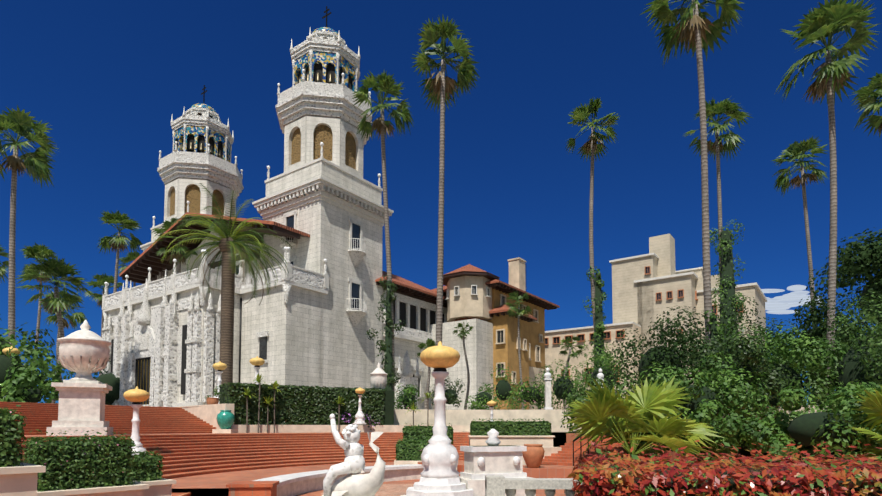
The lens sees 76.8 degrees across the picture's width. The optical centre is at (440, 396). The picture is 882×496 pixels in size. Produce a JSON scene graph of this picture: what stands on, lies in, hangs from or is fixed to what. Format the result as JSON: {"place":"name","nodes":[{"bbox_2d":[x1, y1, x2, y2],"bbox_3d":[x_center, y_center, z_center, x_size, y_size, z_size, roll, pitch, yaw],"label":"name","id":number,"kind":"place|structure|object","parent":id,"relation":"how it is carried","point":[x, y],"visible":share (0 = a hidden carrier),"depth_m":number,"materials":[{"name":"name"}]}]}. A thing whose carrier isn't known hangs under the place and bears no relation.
{"place":"outdoors","nodes":[
{"label":"outdoors","id":0,"kind":"place"},
{"bbox_2d":[0,402,880,495],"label":"stepped terrace","id":1,"kind":"structure","parent":0,"point":[200,457],"depth_m":23.81,"materials":[{"name":"red brick"}]},
{"bbox_2d":[0,245,16,284],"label":"fan palm","id":2,"kind":"object","parent":1,"relation":"on","point":[3,268],"visible":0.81,"depth_m":64.03,"materials":[{"name":"green plant"}]},
{"bbox_2d":[2,346,20,396],"bbox_3d":[-26.479,-1.459,34.249,1.146,3.300,1.146,0,-3,1],"label":"lamp standard","id":3,"kind":"object","parent":1,"relation":"on","point":[13,350],"visible":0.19,"depth_m":34.05,"materials":[{"name":"white stone"}]},
{"bbox_2d":[0,105,58,401],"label":"fan palm","id":4,"kind":"object","parent":1,"relation":"on","point":[36,162],"visible":0.96,"depth_m":46.18,"materials":[{"name":"green plant"}]},
{"bbox_2d":[21,243,56,359],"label":"fan palm","id":5,"kind":"object","parent":1,"relation":"on","point":[38,252],"visible":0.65,"depth_m":86.25,"materials":[{"name":"green plant"}]},
{"bbox_2d":[16,255,92,402],"bbox_3d":[-35.301,-5.631,50.263,6.137,14.658,5.396,1,-3,-16],"label":"fan palm","id":6,"kind":"object","parent":1,"relation":"on","point":[55,268],"visible":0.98,"depth_m":50.42,"materials":[{"name":"green plant"}]},
{"bbox_2d":[38,289,88,380],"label":"fan palm","id":7,"kind":"object","parent":1,"relation":"on","point":[78,317],"visible":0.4,"depth_m":71.01,"materials":[{"name":"green plant"}]},
{"bbox_2d":[83,273,122,375],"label":"fan palm","id":8,"kind":"object","parent":1,"relation":"on","point":[102,279],"visible":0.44,"depth_m":90.98,"materials":[{"name":"green plant"}]},
{"bbox_2d":[96,210,142,292],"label":"fan palm","id":9,"kind":"object","parent":1,"relation":"on","point":[118,242],"visible":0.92,"depth_m":76.38,"materials":[{"name":"green plant"}]},
{"bbox_2d":[118,252,139,286],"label":"fan palm","id":10,"kind":"object","parent":1,"relation":"on","point":[129,257],"visible":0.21,"depth_m":100.68,"materials":[{"name":"green plant"}]},
{"bbox_2d":[123,386,149,454],"bbox_3d":[-9.877,1.066,18.011,0.967,2.784,0.967,0,-3,1],"label":"lamp standard","id":11,"kind":"object","parent":1,"relation":"on","point":[136,396],"visible":0.6,"depth_m":17.91,"materials":[{"name":"white stone"}]},
{"bbox_2d":[151,218,197,273],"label":"fan palm","id":12,"kind":"object","parent":1,"relation":"on","point":[177,255],"visible":0.31,"depth_m":64.58,"materials":[{"name":"green plant"}]},
{"bbox_2d":[213,361,226,403],"bbox_3d":[-14.731,-0.703,37.021,1.146,3.300,1.146,0,-3,1],"label":"lamp standard","id":13,"kind":"object","parent":1,"relation":"on","point":[219,366],"visible":0.5,"depth_m":36.90,"materials":[{"name":"white stone"}]},
{"bbox_2d":[152,183,291,384],"bbox_3d":[-16.155,-6.718,41.471,9.190,15.807,9.589,0,-3,1],"label":"palm tree","id":14,"kind":"object","parent":1,"relation":"on","point":[229,245],"visible":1,"depth_m":40.99,"materials":[{"name":"green plant"}]},
{"bbox_2d":[249,356,264,383],"bbox_3d":[-11.374,-0.851,34.370,1.146,3.300,1.146,0,-3,1],"label":"lamp standard","id":15,"kind":"object","parent":1,"relation":"on","point":[257,362],"visible":0.46,"depth_m":34.24,"materials":[{"name":"white stone"}]},
{"bbox_2d":[0,373,554,495],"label":"clipped hedges","id":16,"kind":"object","parent":1,"relation":"on","point":[103,465],"visible":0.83,"depth_m":10.66,"materials":[{"name":"green plant"}]},
{"bbox_2d":[20,387,622,465],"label":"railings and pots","id":17,"kind":"object","parent":1,"relation":"on","point":[209,400],"visible":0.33,"depth_m":32.82,"materials":[{"name":"ceramic"}]},
{"bbox_2d":[101,6,559,409],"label":"mansion","id":18,"kind":"structure","parent":1,"relation":"on","point":[311,320],"depth_m":58.41,"materials":[{"name":"stone"}]},
{"bbox_2d":[353,387,366,423],"bbox_3d":[-4.480,0.519,30.775,0.716,2.062,0.716,0,-3,1],"label":"lamp post","id":19,"kind":"object","parent":1,"relation":"on","point":[359,415],"visible":1,"depth_m":30.59,"materials":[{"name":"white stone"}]},
{"bbox_2d":[46,320,694,495],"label":"stone ornaments","id":20,"kind":"object","parent":1,"relation":"on","point":[493,468],"visible":0.71,"depth_m":19.27,"materials":[{"name":"white stone"}]},
{"bbox_2d":[322,414,385,495],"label":"cherub on dolphin statue","id":21,"kind":"object","parent":20,"relation":"on","point":[353,482],"visible":1,"depth_m":7.52,"materials":[{"name":"stone"}]},
{"bbox_2d":[414,341,465,491],"bbox_3d":[-0.023,0.414,12.678,1.164,3.352,1.164,0,-3,1],"label":"lamp standard","id":22,"kind":"object","parent":20,"relation":"on","point":[439,459],"visible":1,"depth_m":12.38,"materials":[{"name":"white stone"}]},
{"bbox_2d":[352,69,413,406],"bbox_3d":[-5.280,-14.151,50.596,5.903,31.678,5.416,0,-3,1],"label":"fan palm","id":23,"kind":"object","parent":1,"relation":"on","point":[383,82],"visible":0.94,"depth_m":50.64,"materials":[{"name":"green plant"}]},
{"bbox_2d":[416,338,435,408],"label":"young palm","id":24,"kind":"object","parent":1,"relation":"on","point":[430,342],"visible":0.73,"depth_m":47.75,"materials":[{"name":"green plant"}]},
{"bbox_2d":[0,219,881,465],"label":"shrubs","id":25,"kind":"object","parent":1,"relation":"on","point":[668,403],"visible":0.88,"depth_m":29.57,"materials":[{"name":"green plant"}]},
{"bbox_2d":[411,16,478,408],"bbox_3d":[0.342,-13.956,42.687,5.540,30.409,5.492,0,-3,1],"label":"fan palm","id":26,"kind":"object","parent":1,"relation":"on","point":[442,88],"visible":1,"depth_m":42.80,"materials":[{"name":"green plant"}]},
{"bbox_2d":[452,322,473,409],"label":"young palm","id":27,"kind":"object","parent":1,"relation":"on","point":[463,337],"visible":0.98,"depth_m":57.80,"materials":[{"name":"green plant"}]},
{"bbox_2d":[487,400,496,420],"bbox_3d":[2.520,1.049,27.627,0.609,1.753,0.609,0,-3,1],"label":"lamp standard","id":28,"kind":"object","parent":1,"relation":"on","point":[491,403],"visible":0.54,"depth_m":27.57,"materials":[{"name":"white stone"}]},
{"bbox_2d":[505,292,532,409],"bbox_3d":[8.233,-4.687,59.922,3.324,13.831,3.004,-3,-4,38],"label":"young palm","id":29,"kind":"object","parent":1,"relation":"on","point":[517,298],"visible":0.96,"depth_m":59.89,"materials":[{"name":"green plant"}]},
{"bbox_2d":[557,335,584,408],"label":"young palm","id":30,"kind":"object","parent":1,"relation":"on","point":[573,354],"visible":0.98,"depth_m":49.73,"materials":[{"name":"green plant"}]},
{"bbox_2d":[565,97,618,326],"bbox_3d":[15.286,-14.104,55.178,5.639,32.116,5.720,0,-3,1],"label":"fan palm","id":31,"kind":"object","parent":1,"relation":"on","point":[591,147],"visible":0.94,"depth_m":55.49,"materials":[{"name":"green plant"}]},
{"bbox_2d":[640,0,744,342],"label":"fan palm","id":32,"kind":"object","parent":1,"relation":"on","point":[701,33],"visible":0.98,"depth_m":36.62,"materials":[{"name":"green plant"}]},
{"bbox_2d":[683,97,752,278],"bbox_3d":[28.071,-13.889,55.767,5.939,33.734,5.996,0,-3,1],"label":"fan palm","id":33,"kind":"object","parent":1,"relation":"on","point":[727,107],"visible":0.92,"depth_m":56.28,"materials":[{"name":"green plant"}]},
{"bbox_2d":[567,440,881,495],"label":"flower bed","id":34,"kind":"object","parent":1,"relation":"on","point":[841,476],"visible":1,"depth_m":5.02,"materials":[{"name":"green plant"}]},
{"bbox_2d":[772,135,827,392],"bbox_3d":[41.111,-13.062,62.911,5.777,32.884,6.318,0,-3,1],"label":"fan palm","id":35,"kind":"object","parent":1,"relation":"on","point":[795,149],"visible":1,"depth_m":63.17,"materials":[{"name":"green plant"}]},
{"bbox_2d":[775,0,879,394],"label":"fan palm","id":36,"kind":"object","parent":1,"relation":"on","point":[828,20],"visible":0.98,"depth_m":38.87,"materials":[{"name":"green plant"}]},
{"bbox_2d":[850,73,881,138],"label":"fan palm","id":37,"kind":"object","parent":1,"relation":"on","point":[868,96],"visible":1,"depth_m":51.50,"materials":[{"name":"green plant"}]},
{"bbox_2d":[0,0,881,403],"label":"sky","id":38,"kind":"structure","parent":0,"point":[109,78],"materials":[{"name":"blue"}]},
{"bbox_2d":[35,432,881,462],"bbox_3d":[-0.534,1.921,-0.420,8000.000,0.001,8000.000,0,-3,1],"label":"terrain","id":39,"kind":"structure","parent":0,"point":[559,438],"depth_m":56.73,"materials":[{"name":"soil"}]},
{"bbox_2d":[545,233,766,408],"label":"concrete wing","id":40,"kind":"structure","parent":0,"point":[653,283],"depth_m":87.66,"materials":[{"name":"beige concrete"}]},
{"bbox_2d":[761,285,835,328],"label":"cloud","id":41,"kind":"structure","parent":0,"point":[779,304],"depth_m":1472.89,"materials":[{"name":"white"}]}
]}

